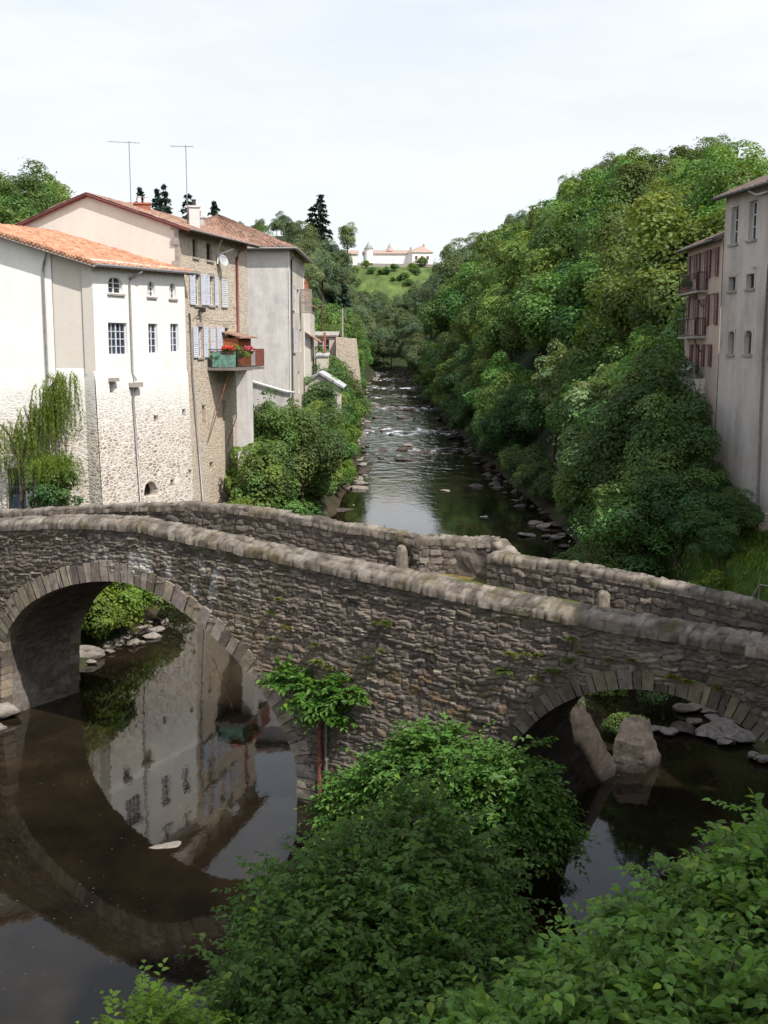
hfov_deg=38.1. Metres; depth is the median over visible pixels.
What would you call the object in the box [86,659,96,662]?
rock
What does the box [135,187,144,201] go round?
tree
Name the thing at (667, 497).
tree
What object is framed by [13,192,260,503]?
stone house
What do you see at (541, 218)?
tree
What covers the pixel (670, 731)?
rock
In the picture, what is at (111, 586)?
bush
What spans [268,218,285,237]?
tree
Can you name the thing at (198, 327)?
window
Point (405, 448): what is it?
rock
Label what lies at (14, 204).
tree
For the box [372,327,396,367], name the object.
tree
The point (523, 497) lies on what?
rock
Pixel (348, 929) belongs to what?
bush
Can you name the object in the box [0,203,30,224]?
tree
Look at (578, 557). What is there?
bush
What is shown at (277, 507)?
tree
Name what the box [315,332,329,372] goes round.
outbuilding
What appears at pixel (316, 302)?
tree
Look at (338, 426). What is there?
tree
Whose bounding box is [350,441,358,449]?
bush
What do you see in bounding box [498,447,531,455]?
bush
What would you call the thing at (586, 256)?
tree
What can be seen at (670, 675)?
fern
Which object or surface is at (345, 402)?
tree
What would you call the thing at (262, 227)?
tree
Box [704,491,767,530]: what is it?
bush
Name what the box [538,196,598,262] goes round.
tree
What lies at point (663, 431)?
tree
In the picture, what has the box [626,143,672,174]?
tree
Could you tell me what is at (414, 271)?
bush
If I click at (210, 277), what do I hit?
window
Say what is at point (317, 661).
fern
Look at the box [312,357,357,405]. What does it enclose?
tree
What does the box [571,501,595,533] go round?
bush
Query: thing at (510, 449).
bush
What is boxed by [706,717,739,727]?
rock
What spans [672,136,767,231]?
tree
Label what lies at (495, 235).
tree
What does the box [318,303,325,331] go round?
utility pole
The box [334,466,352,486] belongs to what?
bush
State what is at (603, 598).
guard stone
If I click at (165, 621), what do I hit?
rock
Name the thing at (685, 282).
potted plant
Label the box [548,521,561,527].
rock
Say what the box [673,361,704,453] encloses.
terrace
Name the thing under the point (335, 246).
tree
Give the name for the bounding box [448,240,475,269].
tree
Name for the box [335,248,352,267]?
tree
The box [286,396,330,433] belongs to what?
tree
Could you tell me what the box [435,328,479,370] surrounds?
tree
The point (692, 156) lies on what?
tree
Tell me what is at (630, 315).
tree
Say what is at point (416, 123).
sky
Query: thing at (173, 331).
window
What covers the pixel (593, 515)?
tree
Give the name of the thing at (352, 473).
bush
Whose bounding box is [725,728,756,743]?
rock
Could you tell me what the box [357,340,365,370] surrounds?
tree
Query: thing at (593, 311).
tree
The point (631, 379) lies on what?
tree
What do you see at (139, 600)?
bush
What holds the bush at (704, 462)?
on the terrain at (391, 289)
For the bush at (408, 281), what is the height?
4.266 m
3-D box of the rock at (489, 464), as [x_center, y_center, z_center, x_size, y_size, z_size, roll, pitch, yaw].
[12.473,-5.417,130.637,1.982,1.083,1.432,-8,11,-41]
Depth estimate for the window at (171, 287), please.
69.56 m
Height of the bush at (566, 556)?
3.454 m
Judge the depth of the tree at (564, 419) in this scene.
99.13 m
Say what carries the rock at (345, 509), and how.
on the terrain at (391, 289)
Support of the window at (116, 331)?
in the white house at (117, 329)
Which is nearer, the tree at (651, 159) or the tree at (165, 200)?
the tree at (165, 200)
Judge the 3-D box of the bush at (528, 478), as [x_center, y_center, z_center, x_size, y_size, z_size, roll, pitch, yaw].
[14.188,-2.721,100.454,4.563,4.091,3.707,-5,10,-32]
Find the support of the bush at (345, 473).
on the terrain at (391, 289)
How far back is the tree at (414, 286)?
384.06 m
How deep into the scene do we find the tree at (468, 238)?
359.05 m
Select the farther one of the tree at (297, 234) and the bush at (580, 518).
the tree at (297, 234)
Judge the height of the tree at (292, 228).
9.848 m
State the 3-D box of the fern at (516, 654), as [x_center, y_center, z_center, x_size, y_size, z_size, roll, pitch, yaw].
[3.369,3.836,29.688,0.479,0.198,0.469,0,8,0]
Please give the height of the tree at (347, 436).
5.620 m
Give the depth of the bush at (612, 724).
39.72 m
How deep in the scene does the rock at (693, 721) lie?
41.57 m
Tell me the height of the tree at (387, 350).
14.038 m
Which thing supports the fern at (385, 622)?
attached to the stone bridge
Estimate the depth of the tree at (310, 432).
86.09 m
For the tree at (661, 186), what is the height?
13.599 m
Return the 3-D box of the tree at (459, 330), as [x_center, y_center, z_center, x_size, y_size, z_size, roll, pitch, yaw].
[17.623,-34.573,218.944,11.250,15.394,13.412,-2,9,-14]
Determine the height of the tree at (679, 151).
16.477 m
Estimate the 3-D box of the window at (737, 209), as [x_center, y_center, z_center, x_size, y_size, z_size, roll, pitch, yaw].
[16.772,-13.533,52.561,0.141,1.710,0.802,0,8,-3]
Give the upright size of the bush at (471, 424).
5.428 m
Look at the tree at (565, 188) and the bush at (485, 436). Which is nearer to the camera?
the bush at (485, 436)
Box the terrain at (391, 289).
[1,213,767,899]
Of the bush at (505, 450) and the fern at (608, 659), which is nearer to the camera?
the fern at (608, 659)
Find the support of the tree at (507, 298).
on the terrain at (391, 289)
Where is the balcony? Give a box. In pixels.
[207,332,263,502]
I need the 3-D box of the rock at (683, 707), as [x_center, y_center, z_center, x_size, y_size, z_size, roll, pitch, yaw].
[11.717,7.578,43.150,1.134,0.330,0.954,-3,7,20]
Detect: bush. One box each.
[18,446,85,508]
[75,957,253,1023]
[82,586,149,645]
[90,583,157,632]
[104,582,121,598]
[123,583,175,610]
[175,752,576,1023]
[290,711,600,905]
[299,491,319,504]
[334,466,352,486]
[337,459,354,469]
[340,465,351,483]
[342,463,360,481]
[350,432,359,442]
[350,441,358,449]
[351,447,362,458]
[360,260,372,266]
[366,787,767,1023]
[367,266,375,273]
[382,266,389,273]
[390,263,400,270]
[400,272,409,279]
[402,278,412,284]
[407,263,417,267]
[410,268,419,274]
[411,370,421,382]
[413,257,427,266]
[418,376,441,386]
[418,384,451,400]
[432,394,449,405]
[438,397,455,406]
[440,396,454,410]
[442,394,461,414]
[443,401,460,420]
[446,405,476,431]
[465,415,479,436]
[466,420,482,448]
[475,430,484,445]
[476,436,520,461]
[479,434,504,443]
[494,447,519,467]
[495,448,525,473]
[497,436,525,452]
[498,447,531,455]
[501,442,546,472]
[509,463,550,489]
[514,460,557,489]
[516,451,552,474]
[527,472,554,503]
[537,471,562,498]
[552,536,595,560]
[554,492,591,518]
[563,511,586,527]
[568,464,689,564]
[569,547,626,566]
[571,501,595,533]
[574,698,584,707]
[575,495,619,534]
[588,689,627,696]
[594,543,666,577]
[600,709,646,736]
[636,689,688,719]
[642,437,729,487]
[687,568,727,590]
[694,467,740,504]
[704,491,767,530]
[714,486,762,514]
[720,494,765,535]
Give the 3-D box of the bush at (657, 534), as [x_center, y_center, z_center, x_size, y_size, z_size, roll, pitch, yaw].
[12.339,0.605,52.275,6.229,5.952,6.288,6,10,35]
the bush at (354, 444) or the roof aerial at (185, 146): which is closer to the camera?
the roof aerial at (185, 146)
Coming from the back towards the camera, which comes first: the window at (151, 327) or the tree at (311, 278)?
the tree at (311, 278)
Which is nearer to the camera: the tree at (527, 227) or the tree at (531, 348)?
the tree at (531, 348)
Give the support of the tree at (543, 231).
on the terrain at (391, 289)
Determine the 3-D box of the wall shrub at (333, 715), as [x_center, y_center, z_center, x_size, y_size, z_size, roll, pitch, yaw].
[-2.029,5.514,33.498,4.177,2.302,2.452,6,11,37]
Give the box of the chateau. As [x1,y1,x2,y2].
[345,241,433,266]
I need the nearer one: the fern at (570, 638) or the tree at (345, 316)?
the fern at (570, 638)
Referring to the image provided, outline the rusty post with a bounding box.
[314,685,330,795]
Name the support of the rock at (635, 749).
on the terrain at (391, 289)
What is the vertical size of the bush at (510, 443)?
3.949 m
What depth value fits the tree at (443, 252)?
490.25 m
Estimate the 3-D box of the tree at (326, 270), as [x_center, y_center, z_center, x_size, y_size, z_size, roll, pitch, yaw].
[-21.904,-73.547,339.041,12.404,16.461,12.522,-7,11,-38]
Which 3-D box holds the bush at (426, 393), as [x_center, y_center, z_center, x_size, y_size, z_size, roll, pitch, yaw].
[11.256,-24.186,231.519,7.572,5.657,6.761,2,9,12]
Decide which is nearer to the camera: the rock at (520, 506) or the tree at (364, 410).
the rock at (520, 506)
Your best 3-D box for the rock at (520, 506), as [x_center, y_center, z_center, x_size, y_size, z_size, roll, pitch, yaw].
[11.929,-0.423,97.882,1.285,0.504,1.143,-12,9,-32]
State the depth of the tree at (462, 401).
163.17 m
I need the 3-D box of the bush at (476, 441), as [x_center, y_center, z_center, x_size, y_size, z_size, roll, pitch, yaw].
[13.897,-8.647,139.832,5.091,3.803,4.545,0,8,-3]
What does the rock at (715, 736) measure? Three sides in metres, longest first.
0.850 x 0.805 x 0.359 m
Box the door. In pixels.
[10,468,25,508]
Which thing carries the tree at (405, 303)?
on the terrain at (391, 289)
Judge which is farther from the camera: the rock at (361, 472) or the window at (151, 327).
the rock at (361, 472)
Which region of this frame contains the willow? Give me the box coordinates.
[0,370,86,508]
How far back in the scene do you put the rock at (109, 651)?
51.22 m
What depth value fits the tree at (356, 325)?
306.08 m
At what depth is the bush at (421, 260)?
493.99 m
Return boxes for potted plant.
[232,345,250,365]
[679,277,690,292]
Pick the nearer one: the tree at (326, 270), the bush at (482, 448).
the bush at (482, 448)
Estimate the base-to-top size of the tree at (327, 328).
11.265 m
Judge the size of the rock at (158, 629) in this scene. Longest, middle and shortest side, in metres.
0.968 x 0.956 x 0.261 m
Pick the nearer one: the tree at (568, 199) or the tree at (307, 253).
the tree at (568, 199)
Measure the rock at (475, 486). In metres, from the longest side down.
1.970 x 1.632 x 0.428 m
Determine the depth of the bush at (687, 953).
15.40 m
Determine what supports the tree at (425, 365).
on the terrain at (391, 289)
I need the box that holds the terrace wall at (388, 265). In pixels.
[357,263,437,266]
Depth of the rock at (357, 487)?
110.13 m
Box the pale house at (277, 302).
[200,211,312,418]
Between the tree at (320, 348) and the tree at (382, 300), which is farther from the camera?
the tree at (382, 300)
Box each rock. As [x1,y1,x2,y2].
[0,702,20,719]
[0,723,6,730]
[80,645,104,658]
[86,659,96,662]
[102,641,113,647]
[105,649,114,653]
[113,638,124,646]
[120,635,131,639]
[126,638,139,646]
[127,630,136,635]
[143,632,161,638]
[145,626,164,632]
[149,841,181,848]
[160,618,168,624]
[336,508,353,510]
[350,485,368,489]
[355,471,367,473]
[356,482,367,484]
[394,458,417,460]
[395,447,412,450]
[433,417,442,420]
[468,452,479,455]
[468,484,483,487]
[481,472,492,476]
[483,461,498,467]
[488,481,500,485]
[511,488,521,492]
[513,504,526,507]
[517,532,535,536]
[517,696,615,802]
[519,495,527,500]
[528,520,542,523]
[536,523,552,527]
[540,511,551,514]
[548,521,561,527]
[549,535,564,538]
[559,544,570,548]
[612,716,660,772]
[652,725,666,730]
[660,727,678,735]
[670,721,695,736]
[672,703,700,712]
[686,718,702,724]
[688,702,708,710]
[695,724,721,736]
[699,709,715,713]
[704,714,719,720]
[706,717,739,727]
[708,732,727,740]
[716,712,731,719]
[717,739,735,745]
[721,723,742,731]
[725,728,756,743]
[747,751,760,758]
[753,754,767,763]
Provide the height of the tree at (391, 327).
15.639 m
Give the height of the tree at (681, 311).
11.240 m
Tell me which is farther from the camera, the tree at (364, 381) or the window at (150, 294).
the tree at (364, 381)
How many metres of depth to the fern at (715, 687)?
26.71 m
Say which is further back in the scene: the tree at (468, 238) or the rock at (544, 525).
the tree at (468, 238)
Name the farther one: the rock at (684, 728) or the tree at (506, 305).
the tree at (506, 305)
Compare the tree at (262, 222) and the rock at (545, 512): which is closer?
the rock at (545, 512)
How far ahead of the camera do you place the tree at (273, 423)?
83.49 m
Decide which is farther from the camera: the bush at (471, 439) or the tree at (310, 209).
the tree at (310, 209)
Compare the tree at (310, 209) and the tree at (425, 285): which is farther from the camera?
the tree at (310, 209)
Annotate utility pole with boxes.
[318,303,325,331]
[338,308,343,337]
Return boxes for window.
[108,277,119,293]
[108,323,125,354]
[148,282,152,296]
[148,324,155,353]
[169,284,173,298]
[170,324,176,351]
[194,275,197,304]
[198,327,200,356]
[208,277,211,304]
[317,339,328,351]
[733,277,735,289]
[734,207,738,242]
[748,333,751,353]
[750,274,753,287]
[752,201,757,238]
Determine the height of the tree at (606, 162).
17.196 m
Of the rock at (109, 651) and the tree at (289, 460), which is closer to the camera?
the rock at (109, 651)
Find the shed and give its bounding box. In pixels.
[305,370,345,426]
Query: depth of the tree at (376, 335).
395.05 m
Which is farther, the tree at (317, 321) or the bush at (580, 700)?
the tree at (317, 321)
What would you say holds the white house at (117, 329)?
on the terrain at (391, 289)
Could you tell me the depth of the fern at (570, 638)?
28.68 m
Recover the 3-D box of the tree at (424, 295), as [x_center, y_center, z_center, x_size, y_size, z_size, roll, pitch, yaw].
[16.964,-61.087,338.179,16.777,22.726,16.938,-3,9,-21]
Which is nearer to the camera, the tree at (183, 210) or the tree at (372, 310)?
the tree at (183, 210)
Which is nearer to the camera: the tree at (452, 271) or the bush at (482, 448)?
the bush at (482, 448)
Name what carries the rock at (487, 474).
in the river
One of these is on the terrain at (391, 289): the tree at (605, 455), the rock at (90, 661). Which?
the tree at (605, 455)
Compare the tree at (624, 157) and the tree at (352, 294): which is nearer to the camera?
the tree at (624, 157)
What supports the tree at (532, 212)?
on the terrain at (391, 289)
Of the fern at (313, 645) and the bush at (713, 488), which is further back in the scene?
the bush at (713, 488)
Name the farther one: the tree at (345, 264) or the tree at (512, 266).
the tree at (345, 264)
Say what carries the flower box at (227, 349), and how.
attached to the balcony
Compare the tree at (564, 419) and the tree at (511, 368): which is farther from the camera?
the tree at (511, 368)
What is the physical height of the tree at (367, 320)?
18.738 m
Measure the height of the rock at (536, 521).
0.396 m
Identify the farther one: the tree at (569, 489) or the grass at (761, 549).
the tree at (569, 489)
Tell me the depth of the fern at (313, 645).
33.42 m
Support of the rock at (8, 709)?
in the river
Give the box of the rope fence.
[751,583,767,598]
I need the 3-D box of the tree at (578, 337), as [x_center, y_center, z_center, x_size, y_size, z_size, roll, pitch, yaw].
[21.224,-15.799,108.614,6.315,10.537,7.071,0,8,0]
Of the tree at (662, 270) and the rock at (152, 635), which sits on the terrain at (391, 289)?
the tree at (662, 270)
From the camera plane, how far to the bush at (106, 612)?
51.01 m
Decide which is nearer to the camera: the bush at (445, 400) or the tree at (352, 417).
the tree at (352, 417)
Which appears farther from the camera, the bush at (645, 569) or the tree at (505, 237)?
the tree at (505, 237)
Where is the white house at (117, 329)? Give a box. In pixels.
[0,223,196,510]
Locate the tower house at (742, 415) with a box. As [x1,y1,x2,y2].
[711,175,767,531]
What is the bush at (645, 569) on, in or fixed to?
on the terrain at (391, 289)
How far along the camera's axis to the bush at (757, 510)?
48.27 m
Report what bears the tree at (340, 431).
on the terrain at (391, 289)
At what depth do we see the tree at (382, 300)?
438.67 m
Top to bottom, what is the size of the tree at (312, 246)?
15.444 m
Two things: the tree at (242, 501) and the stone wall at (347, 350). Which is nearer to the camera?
the tree at (242, 501)
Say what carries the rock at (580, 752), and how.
on the terrain at (391, 289)
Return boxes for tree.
[0,169,40,214]
[0,190,36,218]
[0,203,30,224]
[3,157,60,213]
[25,164,74,203]
[32,194,62,213]
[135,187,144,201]
[151,188,160,209]
[155,183,173,213]
[178,193,192,219]
[207,200,219,215]
[223,445,272,506]
[223,497,252,504]
[225,440,291,507]
[231,436,301,499]
[251,221,263,230]
[251,224,274,236]
[253,387,303,451]
[253,498,279,508]
[254,434,303,486]
[255,217,268,229]
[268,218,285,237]
[271,398,347,503]
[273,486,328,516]
[274,211,293,235]
[283,220,329,258]
[284,220,302,235]
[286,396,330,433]
[286,441,318,491]
[293,231,323,264]
[294,410,326,450]
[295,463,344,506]
[296,243,324,270]
[301,373,355,422]
[304,206,338,304]
[304,256,322,276]
[304,264,325,289]
[304,400,345,433]
[305,279,322,305]
[308,194,352,310]
[310,243,333,295]
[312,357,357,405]
[313,303,352,337]
[314,304,353,337]
[315,323,335,331]
[315,344,357,385]
[316,420,345,459]
[319,251,349,303]
[319,276,342,304]
[319,430,356,461]
[325,300,363,346]
[327,237,344,256]
[331,372,348,410]
[331,420,351,459]
[333,412,363,443]
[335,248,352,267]
[337,221,357,252]
[337,257,353,270]
[342,267,359,287]
[343,388,362,432]
[344,287,364,304]
[344,299,363,307]
[345,304,371,334]
[345,309,367,340]
[345,369,374,420]
[350,392,369,422]
[351,303,375,337]
[354,297,374,312]
[355,290,365,302]
[356,333,376,365]
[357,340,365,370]
[357,381,372,413]
[358,305,379,323]
[358,341,368,363]
[360,349,366,368]
[360,372,367,390]
[363,331,377,353]
[366,292,392,321]
[366,330,377,364]
[367,310,380,341]
[369,289,383,301]
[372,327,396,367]
[375,303,410,328]
[376,319,397,338]
[376,334,401,370]
[391,335,414,372]
[392,294,408,311]
[394,312,427,340]
[396,328,416,351]
[397,290,418,313]
[400,341,412,372]
[401,331,428,370]
[404,276,433,339]
[404,331,427,368]
[404,341,434,372]
[407,307,432,331]
[410,271,437,308]
[416,273,446,342]
[417,275,465,339]
[417,338,444,369]
[420,360,435,381]
[426,340,444,375]
[428,349,465,400]
[429,248,462,285]
[429,253,469,334]
[429,332,466,394]
[435,237,469,276]
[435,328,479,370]
[438,343,481,388]
[439,247,455,260]
[441,258,489,320]
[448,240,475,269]
[449,302,475,341]
[450,247,476,281]
[451,352,496,398]
[453,260,511,324]
[455,378,484,414]
[458,279,515,361]
[459,320,496,359]
[460,231,493,264]
[460,232,479,252]
[460,358,510,405]
[462,350,539,410]
[468,223,513,262]
[468,253,517,281]
[471,372,538,438]
[472,293,544,363]
[473,283,514,364]
[476,384,545,440]
[479,219,541,289]
[481,239,518,286]
[491,222,531,261]
[496,217,514,229]
[499,268,555,355]
[499,281,538,372]
[504,214,515,220]
[507,253,611,366]
[510,208,528,232]
[511,383,556,451]
[517,196,564,269]
[519,182,604,266]
[520,220,597,354]
[524,197,560,240]
[524,199,552,232]
[525,311,571,359]
[527,198,560,239]
[530,338,580,464]
[537,194,577,235]
[537,325,643,434]
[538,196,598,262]
[543,165,608,251]
[543,340,627,404]
[545,377,575,439]
[547,361,626,506]
[549,216,614,290]
[549,392,644,497]
[549,446,648,536]
[555,174,577,197]
[555,181,576,198]
[555,188,642,256]
[563,201,643,296]
[567,342,651,424]
[569,518,655,574]
[570,252,617,358]
[571,154,643,220]
[571,310,633,362]
[572,320,717,443]
[575,343,716,453]
[576,253,653,351]
[581,151,616,179]
[582,165,619,186]
[586,195,677,344]
[588,496,640,557]
[593,235,685,347]
[602,331,683,383]
[603,152,638,173]
[604,349,674,429]
[606,154,651,173]
[606,201,707,346]
[606,464,719,567]
[607,159,665,218]
[609,165,762,341]
[615,160,715,242]
[617,387,721,476]
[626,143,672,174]
[640,157,707,201]
[655,290,685,356]
[664,145,706,165]
[664,492,742,560]
[665,143,747,204]
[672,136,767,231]
[681,137,726,166]
[681,187,734,247]
[684,523,747,569]
[694,137,726,154]
[704,132,734,156]
[710,149,764,170]
[728,157,767,178]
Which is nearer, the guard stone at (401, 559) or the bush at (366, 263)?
the guard stone at (401, 559)
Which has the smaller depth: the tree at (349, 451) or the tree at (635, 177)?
the tree at (349, 451)
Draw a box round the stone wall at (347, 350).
[336,337,361,392]
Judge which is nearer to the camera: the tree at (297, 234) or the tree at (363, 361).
the tree at (363, 361)
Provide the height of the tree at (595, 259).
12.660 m
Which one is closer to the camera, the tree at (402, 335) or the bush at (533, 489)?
the bush at (533, 489)
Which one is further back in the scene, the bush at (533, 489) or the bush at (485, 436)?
the bush at (485, 436)
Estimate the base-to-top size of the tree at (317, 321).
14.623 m
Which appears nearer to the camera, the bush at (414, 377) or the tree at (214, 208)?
the tree at (214, 208)
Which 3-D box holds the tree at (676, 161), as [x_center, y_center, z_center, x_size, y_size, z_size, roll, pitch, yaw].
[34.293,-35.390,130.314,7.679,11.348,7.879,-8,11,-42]
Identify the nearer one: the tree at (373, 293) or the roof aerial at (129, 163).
the roof aerial at (129, 163)
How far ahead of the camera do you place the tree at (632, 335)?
72.03 m
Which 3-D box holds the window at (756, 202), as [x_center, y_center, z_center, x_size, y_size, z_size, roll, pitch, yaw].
[17.025,-13.301,50.732,0.141,1.730,0.802,0,8,-3]
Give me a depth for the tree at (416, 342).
313.99 m
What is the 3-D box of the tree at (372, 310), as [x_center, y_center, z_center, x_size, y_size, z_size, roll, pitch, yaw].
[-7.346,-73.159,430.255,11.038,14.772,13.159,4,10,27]
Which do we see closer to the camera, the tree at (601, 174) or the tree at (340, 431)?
the tree at (340, 431)
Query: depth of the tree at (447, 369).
192.23 m
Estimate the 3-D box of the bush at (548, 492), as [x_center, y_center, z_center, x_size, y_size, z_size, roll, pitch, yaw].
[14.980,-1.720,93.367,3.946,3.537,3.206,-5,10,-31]
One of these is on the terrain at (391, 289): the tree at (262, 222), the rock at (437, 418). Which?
the tree at (262, 222)
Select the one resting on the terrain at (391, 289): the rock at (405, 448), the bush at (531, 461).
the bush at (531, 461)
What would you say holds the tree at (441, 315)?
on the terrain at (391, 289)
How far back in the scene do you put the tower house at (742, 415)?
51.66 m
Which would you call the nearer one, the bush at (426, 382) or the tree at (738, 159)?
the tree at (738, 159)
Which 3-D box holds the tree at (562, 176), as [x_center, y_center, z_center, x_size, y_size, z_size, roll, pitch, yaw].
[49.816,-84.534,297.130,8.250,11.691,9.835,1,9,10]
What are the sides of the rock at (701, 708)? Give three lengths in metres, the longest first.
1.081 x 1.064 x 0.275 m
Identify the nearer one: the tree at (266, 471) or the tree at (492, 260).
the tree at (266, 471)
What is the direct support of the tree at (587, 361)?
on the terrain at (391, 289)
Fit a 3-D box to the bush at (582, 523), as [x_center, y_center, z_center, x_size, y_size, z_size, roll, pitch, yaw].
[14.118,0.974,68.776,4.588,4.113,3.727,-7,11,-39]
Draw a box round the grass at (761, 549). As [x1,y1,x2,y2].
[651,526,767,600]
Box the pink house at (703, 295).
[676,230,724,468]
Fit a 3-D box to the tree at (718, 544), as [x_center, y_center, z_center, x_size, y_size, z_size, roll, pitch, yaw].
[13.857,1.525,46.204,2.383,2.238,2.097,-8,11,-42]
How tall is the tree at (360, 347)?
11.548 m
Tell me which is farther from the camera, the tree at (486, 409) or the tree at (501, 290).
the tree at (501, 290)
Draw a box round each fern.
[280,624,290,630]
[305,659,324,667]
[308,642,320,646]
[321,664,333,670]
[381,620,391,626]
[489,667,512,679]
[503,651,519,659]
[529,674,542,684]
[539,667,563,681]
[559,658,575,663]
[561,635,578,643]
[601,657,614,663]
[660,670,682,682]
[677,678,695,683]
[709,684,725,691]
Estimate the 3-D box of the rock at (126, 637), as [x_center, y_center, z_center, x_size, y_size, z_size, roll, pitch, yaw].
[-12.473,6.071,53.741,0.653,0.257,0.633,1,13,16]
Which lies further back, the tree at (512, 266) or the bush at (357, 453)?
the tree at (512, 266)
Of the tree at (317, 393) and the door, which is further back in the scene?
the tree at (317, 393)
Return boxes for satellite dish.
[219,254,227,265]
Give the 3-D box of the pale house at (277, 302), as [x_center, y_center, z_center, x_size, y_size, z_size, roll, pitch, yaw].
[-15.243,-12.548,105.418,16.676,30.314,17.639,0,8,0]
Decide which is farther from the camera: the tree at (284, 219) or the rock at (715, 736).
the tree at (284, 219)
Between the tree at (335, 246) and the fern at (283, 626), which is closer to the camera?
the fern at (283, 626)
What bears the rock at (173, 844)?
in the river
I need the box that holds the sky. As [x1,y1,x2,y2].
[0,0,767,263]
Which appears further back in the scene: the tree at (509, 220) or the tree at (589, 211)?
the tree at (509, 220)
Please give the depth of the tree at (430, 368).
237.93 m
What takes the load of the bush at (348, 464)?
on the terrain at (391, 289)
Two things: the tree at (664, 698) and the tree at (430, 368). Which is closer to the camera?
the tree at (664, 698)
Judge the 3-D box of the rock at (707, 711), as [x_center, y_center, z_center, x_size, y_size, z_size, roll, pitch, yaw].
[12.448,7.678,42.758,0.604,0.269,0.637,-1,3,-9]
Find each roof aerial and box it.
[107,141,139,201]
[178,145,192,223]
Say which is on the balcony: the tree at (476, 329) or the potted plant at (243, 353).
the potted plant at (243, 353)
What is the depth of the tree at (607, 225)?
104.68 m
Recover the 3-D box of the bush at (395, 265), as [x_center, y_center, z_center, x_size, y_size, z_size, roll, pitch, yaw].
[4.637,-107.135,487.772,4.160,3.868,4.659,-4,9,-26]
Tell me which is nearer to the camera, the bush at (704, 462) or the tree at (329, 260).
the bush at (704, 462)
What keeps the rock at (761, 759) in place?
on the terrain at (391, 289)
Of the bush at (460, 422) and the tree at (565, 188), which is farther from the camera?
the tree at (565, 188)
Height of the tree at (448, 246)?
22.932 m
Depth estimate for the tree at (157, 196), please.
133.72 m
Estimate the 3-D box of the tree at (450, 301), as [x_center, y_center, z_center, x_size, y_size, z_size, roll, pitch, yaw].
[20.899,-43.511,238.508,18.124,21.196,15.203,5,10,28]
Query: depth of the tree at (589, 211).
134.86 m
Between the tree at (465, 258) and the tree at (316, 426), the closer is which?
the tree at (316, 426)
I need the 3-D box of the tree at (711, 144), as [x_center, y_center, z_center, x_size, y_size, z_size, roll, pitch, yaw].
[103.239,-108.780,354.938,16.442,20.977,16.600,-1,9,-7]
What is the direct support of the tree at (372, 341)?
on the terrain at (391, 289)
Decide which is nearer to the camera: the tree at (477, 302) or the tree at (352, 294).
the tree at (477, 302)
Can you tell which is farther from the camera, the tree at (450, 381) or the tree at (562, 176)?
the tree at (562, 176)
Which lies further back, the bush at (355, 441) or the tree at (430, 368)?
the tree at (430, 368)
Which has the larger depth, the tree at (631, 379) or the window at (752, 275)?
the tree at (631, 379)
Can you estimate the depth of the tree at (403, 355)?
361.69 m
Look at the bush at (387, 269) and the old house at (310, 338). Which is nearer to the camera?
the old house at (310, 338)
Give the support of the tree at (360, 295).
on the terrain at (391, 289)
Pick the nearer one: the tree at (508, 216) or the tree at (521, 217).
the tree at (521, 217)
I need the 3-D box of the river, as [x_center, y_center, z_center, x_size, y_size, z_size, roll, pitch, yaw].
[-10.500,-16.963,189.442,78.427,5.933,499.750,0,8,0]
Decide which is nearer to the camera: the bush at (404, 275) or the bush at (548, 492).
the bush at (548, 492)
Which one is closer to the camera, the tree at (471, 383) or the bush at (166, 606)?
the bush at (166, 606)
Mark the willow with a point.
(60, 400)
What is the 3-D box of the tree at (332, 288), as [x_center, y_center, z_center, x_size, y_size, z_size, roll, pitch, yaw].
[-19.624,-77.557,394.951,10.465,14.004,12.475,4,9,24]
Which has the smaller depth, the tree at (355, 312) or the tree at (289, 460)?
the tree at (289, 460)
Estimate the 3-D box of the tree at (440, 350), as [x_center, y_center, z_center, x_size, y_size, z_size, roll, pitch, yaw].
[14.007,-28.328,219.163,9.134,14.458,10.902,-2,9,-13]
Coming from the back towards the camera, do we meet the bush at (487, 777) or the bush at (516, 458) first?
the bush at (516, 458)
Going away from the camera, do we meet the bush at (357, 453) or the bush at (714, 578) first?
the bush at (714, 578)
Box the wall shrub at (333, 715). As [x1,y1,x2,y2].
[253,655,370,734]
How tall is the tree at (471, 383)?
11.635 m
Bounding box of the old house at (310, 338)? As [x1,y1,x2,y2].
[304,278,322,378]
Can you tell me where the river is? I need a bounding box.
[0,372,767,1023]
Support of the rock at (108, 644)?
on the terrain at (391, 289)
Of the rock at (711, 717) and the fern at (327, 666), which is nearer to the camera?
the fern at (327, 666)
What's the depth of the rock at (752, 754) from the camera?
38.06 m
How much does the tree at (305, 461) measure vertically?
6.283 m
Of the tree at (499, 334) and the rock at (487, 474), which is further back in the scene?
the tree at (499, 334)
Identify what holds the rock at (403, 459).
in the river
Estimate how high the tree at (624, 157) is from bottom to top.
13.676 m
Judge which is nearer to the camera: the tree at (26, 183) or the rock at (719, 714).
the rock at (719, 714)
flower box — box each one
[221,345,235,354]
[243,346,254,353]
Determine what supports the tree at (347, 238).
on the terrain at (391, 289)
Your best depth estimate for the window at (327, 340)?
146.52 m
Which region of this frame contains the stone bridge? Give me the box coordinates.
[0,501,767,830]
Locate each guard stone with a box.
[395,545,407,568]
[597,590,609,606]
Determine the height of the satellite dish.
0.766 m
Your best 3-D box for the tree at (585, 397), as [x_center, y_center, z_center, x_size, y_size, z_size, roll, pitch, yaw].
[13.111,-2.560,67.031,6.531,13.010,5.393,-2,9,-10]
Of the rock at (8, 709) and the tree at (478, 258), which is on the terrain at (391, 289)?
the tree at (478, 258)
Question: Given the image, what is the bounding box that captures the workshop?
[315,331,340,361]
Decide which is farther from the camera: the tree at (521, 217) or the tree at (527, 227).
the tree at (521, 217)

